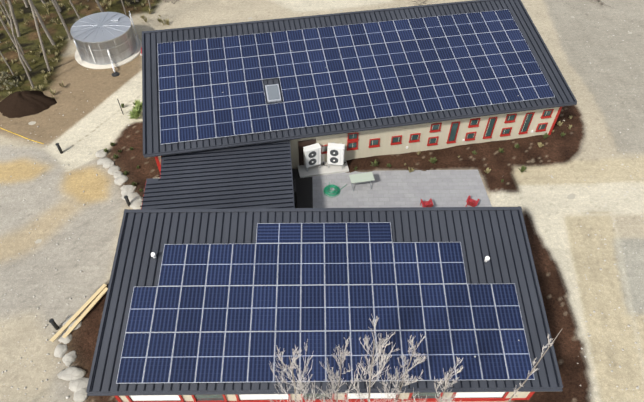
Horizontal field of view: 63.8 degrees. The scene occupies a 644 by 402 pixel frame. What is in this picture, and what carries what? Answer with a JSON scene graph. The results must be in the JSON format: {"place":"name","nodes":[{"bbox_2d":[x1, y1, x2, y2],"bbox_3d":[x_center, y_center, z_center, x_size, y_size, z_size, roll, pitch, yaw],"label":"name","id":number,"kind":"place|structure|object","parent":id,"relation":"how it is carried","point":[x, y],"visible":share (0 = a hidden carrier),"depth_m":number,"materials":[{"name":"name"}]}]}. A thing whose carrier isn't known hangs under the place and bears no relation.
{"place":"outdoors","nodes":[
{"label":"outdoors","id":0,"kind":"place"},
{"bbox_2d":[140,140,294,208],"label":"link roof","id":1,"kind":"structure","parent":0,"point":[254,176],"depth_m":27.42,"materials":[{"name":"grey metal"}]},
{"bbox_2d":[0,0,643,401],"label":"ground","id":2,"kind":"structure","parent":0,"point":[86,116],"depth_m":30.93,"materials":[{"name":"beige sand"}]},
{"bbox_2d":[1,128,43,143],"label":"yellow rope","id":3,"kind":"object","parent":2,"relation":"on","point":[22,136],"visible":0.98,"depth_m":33.50,"materials":[{"name":"orange"}]},
{"bbox_2d":[0,0,48,91],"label":"woodland bushes","id":4,"kind":"object","parent":2,"relation":"on","point":[4,73],"visible":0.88,"depth_m":36.66,"materials":[{"name":"green plant"}]},
{"bbox_2d":[0,90,56,117],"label":"mulch pile","id":5,"kind":"object","parent":2,"relation":"on","point":[18,104],"visible":1,"depth_m":35.09,"materials":[{"name":"brown soil"}]},
{"bbox_2d":[49,318,58,329],"bbox_3d":[-12.525,5.778,24.220,0.225,0.750,0.225,0,48,0],"label":"black post","id":6,"kind":"object","parent":2,"relation":"on","point":[53,323],"visible":1,"depth_m":24.08,"materials":[{"name":"black plastic"}]},
{"bbox_2d":[55,143,62,153],"bbox_3d":[-16.372,-3.273,32.276,0.225,0.750,0.225,0,48,0],"label":"black post","id":7,"kind":"object","parent":2,"relation":"on","point":[59,148],"visible":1,"depth_m":32.18,"materials":[{"name":"black plastic"}]},
{"bbox_2d":[54,315,88,401],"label":"boulders","id":8,"kind":"object","parent":2,"relation":"on","point":[77,379],"visible":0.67,"depth_m":22.91,"materials":[{"name":"stone"}]},
{"bbox_2d":[50,284,107,341],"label":"lumber boards","id":9,"kind":"object","parent":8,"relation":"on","point":[98,294],"visible":0.89,"depth_m":24.76,"materials":[{"name":"beige wood"}]},
{"bbox_2d":[0,0,150,87],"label":"woodland trees","id":10,"kind":"object","parent":2,"relation":"on","point":[34,13],"visible":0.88,"depth_m":38.53,"materials":[{"name":"grey plant"}]},
{"bbox_2d":[0,0,168,97],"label":"shrubs","id":11,"kind":"object","parent":2,"relation":"on","point":[62,38],"visible":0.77,"depth_m":40.73,"materials":[{"name":"green plant"}]},
{"bbox_2d":[75,36,141,68],"bbox_3d":[-16.571,-11.768,40.285,5.140,0.120,5.140,0,48,0],"label":"tank pad","id":12,"kind":"object","parent":2,"relation":"on","point":[134,55],"visible":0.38,"depth_m":39.12,"materials":[{"name":"concrete"}]},
{"bbox_2d":[70,12,136,64],"bbox_3d":[-16.571,-12.501,39.463,4.380,2.043,4.380,0,48,0],"label":"water tank","id":13,"kind":"object","parent":12,"relation":"on","point":[96,36],"visible":1,"depth_m":38.51,"materials":[{"name":"grey metal"}]},
{"bbox_2d":[107,50,118,76],"bbox_3d":[-15.353,-10.147,38.033,0.552,1.330,1.669,-10,49,-9],"label":"tank pipe","id":14,"kind":"object","parent":2,"relation":"on","point":[115,74],"visible":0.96,"depth_m":38.15,"materials":[{"name":"white plastic"}]},
{"bbox_2d":[95,149,142,208],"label":"boulders","id":15,"kind":"object","parent":2,"relation":"on","point":[135,199],"visible":0.96,"depth_m":30.73,"materials":[{"name":"stone"}]},
{"bbox_2d":[103,142,142,191],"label":"bed shrubs","id":16,"kind":"object","parent":2,"relation":"on","point":[115,157],"visible":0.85,"depth_m":32.05,"materials":[{"name":"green plant"}]},
{"bbox_2d":[124,195,129,206],"bbox_3d":[-11.019,0.018,29.347,0.225,0.750,0.225,0,48,0],"label":"black post","id":17,"kind":"object","parent":2,"relation":"on","point":[127,200],"visible":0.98,"depth_m":29.23,"materials":[{"name":"black plastic"}]},
{"bbox_2d":[128,99,141,118],"bbox_3d":[-12.451,-6.174,34.715,1.030,0.864,1.826,0,48,0],"label":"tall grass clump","id":18,"kind":"object","parent":2,"relation":"on","point":[135,112],"visible":1,"depth_m":34.58,"materials":[{"name":"green plant"}]},
{"bbox_2d":[129,11,140,46],"bbox_3d":[-14.287,-13.085,39.570,0.155,2.901,0.480,-9,49,-8],"label":"tank ladder","id":19,"kind":"object","parent":2,"relation":"on","point":[134,29],"visible":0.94,"depth_m":39.53,"materials":[{"name":"silver metal"}]},
{"bbox_2d":[292,168,312,207],"bbox_3d":[-1.212,0.541,29.293,1.500,0.001,7.100,0,48,0],"label":"dark entry mat","id":20,"kind":"object","parent":2,"relation":"on","point":[304,189],"depth_m":30.32,"materials":[{"name":"black rubber"}]},
{"bbox_2d":[0,4,643,398],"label":"loose stones","id":21,"kind":"object","parent":2,"relation":"on","point":[536,200],"visible":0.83,"depth_m":26.75,"materials":[{"name":"grey stone"}]},
{"bbox_2d":[298,159,348,177],"bbox_3d":[0.060,-2.037,31.504,3.000,0.140,1.150,-8,49,-7],"label":"concrete pad","id":22,"kind":"object","parent":2,"relation":"on","point":[316,170],"visible":0.64,"depth_m":31.29,"materials":[{"name":"concrete"}]},
{"bbox_2d":[303,143,320,171],"bbox_3d":[-0.564,-2.564,30.744,1.000,1.695,0.445,-17,51,-15],"label":"heat pump","id":23,"kind":"object","parent":22,"relation":"on","point":[312,155],"visible":1,"depth_m":30.34,"materials":[{"name":"white metal"}]},
{"bbox_2d":[327,143,344,168],"bbox_3d":[0.825,-2.647,30.819,1.000,1.695,0.445,6,49,5],"label":"heat pump","id":24,"kind":"object","parent":22,"relation":"on","point":[335,153],"visible":1,"depth_m":30.42,"materials":[{"name":"white metal"}]},
{"bbox_2d":[158,107,559,167],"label":"walls","id":25,"kind":"structure","parent":2,"relation":"on","point":[350,154],"depth_m":31.80,"materials":[{"name":"beige paint"}]},
{"bbox_2d":[322,142,345,165],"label":"pipes","id":26,"kind":"object","parent":25,"relation":"attached to","point":[323,154],"visible":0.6,"depth_m":31.19,"materials":[{"name":"white"}]},
{"bbox_2d":[155,107,561,171],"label":"windows","id":27,"kind":"structure","parent":25,"relation":"attached to","point":[415,137],"depth_m":31.74,"materials":[{"name":"red"}]},
{"bbox_2d":[142,0,576,157],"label":"roof","id":28,"kind":"structure","parent":25,"relation":"on","point":[546,63],"depth_m":31.61,"materials":[{"name":"metal"}]},
{"bbox_2d":[265,84,280,101],"bbox_3d":[-2.883,-6.372,30.573,0.800,0.349,1.245,-8,49,-7],"label":"skylight","id":29,"kind":"object","parent":28,"relation":"on","point":[273,93],"visible":1,"depth_m":30.49,"materials":[{"name":"grey glass"}]},
{"bbox_2d":[157,9,554,144],"bbox_3d":[1.894,-8.037,31.697,23.264,1.585,7.743,-8,49,-7],"label":"solar array","id":30,"kind":"object","parent":28,"relation":"on","point":[438,63],"visible":1,"depth_m":31.49,"materials":[{"name":"blue"}]},
{"bbox_2d":[291,108,549,165],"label":"battens","id":31,"kind":"object","parent":25,"relation":"attached to","point":[437,134],"visible":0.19,"depth_m":31.86,"materials":[{"name":"beige"}]},
{"bbox_2d":[262,314,462,401],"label":"bare trees","id":32,"kind":"object","parent":2,"relation":"on","point":[336,396],"visible":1,"depth_m":14.29,"materials":[{"name":"grey plant"}]},
{"bbox_2d":[165,0,610,6],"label":"brush piles","id":33,"kind":"object","parent":2,"relation":"on","point":[602,3],"visible":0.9,"depth_m":45.16,"materials":[{"name":"brown plant"}]},
{"bbox_2d":[312,170,491,207],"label":"patio pavers","id":34,"kind":"object","parent":2,"relation":"on","point":[439,188],"visible":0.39,"depth_m":30.39,"materials":[{"name":"grey concrete"}]},
{"bbox_2d":[324,181,346,196],"bbox_3d":[0.697,-0.827,30.287,0.972,0.355,1.421,25,53,21],"label":"garden hose","id":35,"kind":"object","parent":34,"relation":"on","point":[336,188],"visible":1,"depth_m":30.19,"materials":[{"name":"green rubber"}]},
{"bbox_2d":[349,172,374,191],"bbox_3d":[2.306,-1.101,30.259,1.368,0.805,0.656,-8,49,-7],"label":"patio table","id":36,"kind":"object","parent":34,"relation":"on","point":[362,177],"visible":0.92,"depth_m":29.95,"materials":[{"name":"grey"}]},
{"bbox_2d":[420,199,433,206],"bbox_3d":[5.917,0.155,29.085,0.624,0.839,0.798,-4,48,-4],"label":"red chair","id":37,"kind":"object","parent":34,"relation":"on","point":[428,204],"visible":0.71,"depth_m":29.18,"materials":[{"name":"red plastic"}]},
{"bbox_2d":[466,195,479,206],"bbox_3d":[8.479,0.031,29.195,0.624,0.839,0.798,23,52,19],"label":"red chair","id":38,"kind":"object","parent":34,"relation":"on","point":[471,202],"visible":0.9,"depth_m":29.21,"materials":[{"name":"red plastic"}]},
{"bbox_2d":[344,116,571,173],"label":"dry shrubs","id":39,"kind":"object","parent":2,"relation":"on","point":[538,143],"visible":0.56,"depth_m":32.69,"materials":[{"name":"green plant"}]},
{"bbox_2d":[354,132,565,181],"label":"bed shrubs","id":40,"kind":"object","parent":2,"relation":"on","point":[433,160],"visible":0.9,"depth_m":31.68,"materials":[{"name":"green plant"}]},
{"bbox_2d":[508,328,562,401],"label":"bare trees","id":41,"kind":"object","parent":2,"relation":"on","point":[532,372],"visible":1,"depth_m":14.33,"materials":[{"name":"grey plant"}]},
{"bbox_3d":[-5.436,0.268,27.949,7.960,2.506,7.005,0,48,0],"label":"link","id":42,"kind":"object","parent":2,"relation":"on","visible":0},
{"bbox_2d":[294,179,296,207],"bbox_3d":[-1.405,0.174,28.305,0.105,2.100,1.864,-2,48,-2],"label":"link door","id":43,"kind":"structure","parent":42,"relation":"attached to","point":[295,193],"depth_m":27.92,"materials":[{"name":"black wood"}]},
{"bbox_2d":[119,392,529,401],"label":"walls","id":44,"kind":"structure","parent":0,"point":[233,397],"depth_m":21.84,"materials":[{"name":"beige"}]},
{"bbox_2d":[86,206,562,395],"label":"roof","id":45,"kind":"structure","parent":44,"relation":"on","point":[498,236],"depth_m":22.69,"materials":[{"name":"metal"}]},
{"bbox_2d":[151,252,489,262],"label":"roof vents","id":46,"kind":"object","parent":45,"relation":"on","point":[153,255],"visible":1,"depth_m":22.42,"materials":[{"name":"white plastic"}]},
{"bbox_2d":[116,222,534,383],"bbox_3d":[0.121,3.990,21.757,16.180,1.395,6.798,0,48,0],"label":"solar array","id":47,"kind":"object","parent":45,"relation":"on","point":[312,293],"visible":0.96,"depth_m":21.37,"materials":[{"name":"blue"}]},
{"bbox_2d":[114,392,534,401],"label":"windows","id":48,"kind":"structure","parent":44,"relation":"attached to","point":[480,396],"depth_m":21.87,"materials":[{"name":"white glass"}]},
{"bbox_2d":[28,10,631,259],"bbox_3d":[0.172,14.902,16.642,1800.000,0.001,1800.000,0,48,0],"label":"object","id":49,"kind":"structure","parent":0,"point":[570,196],"depth_m":30.24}
]}

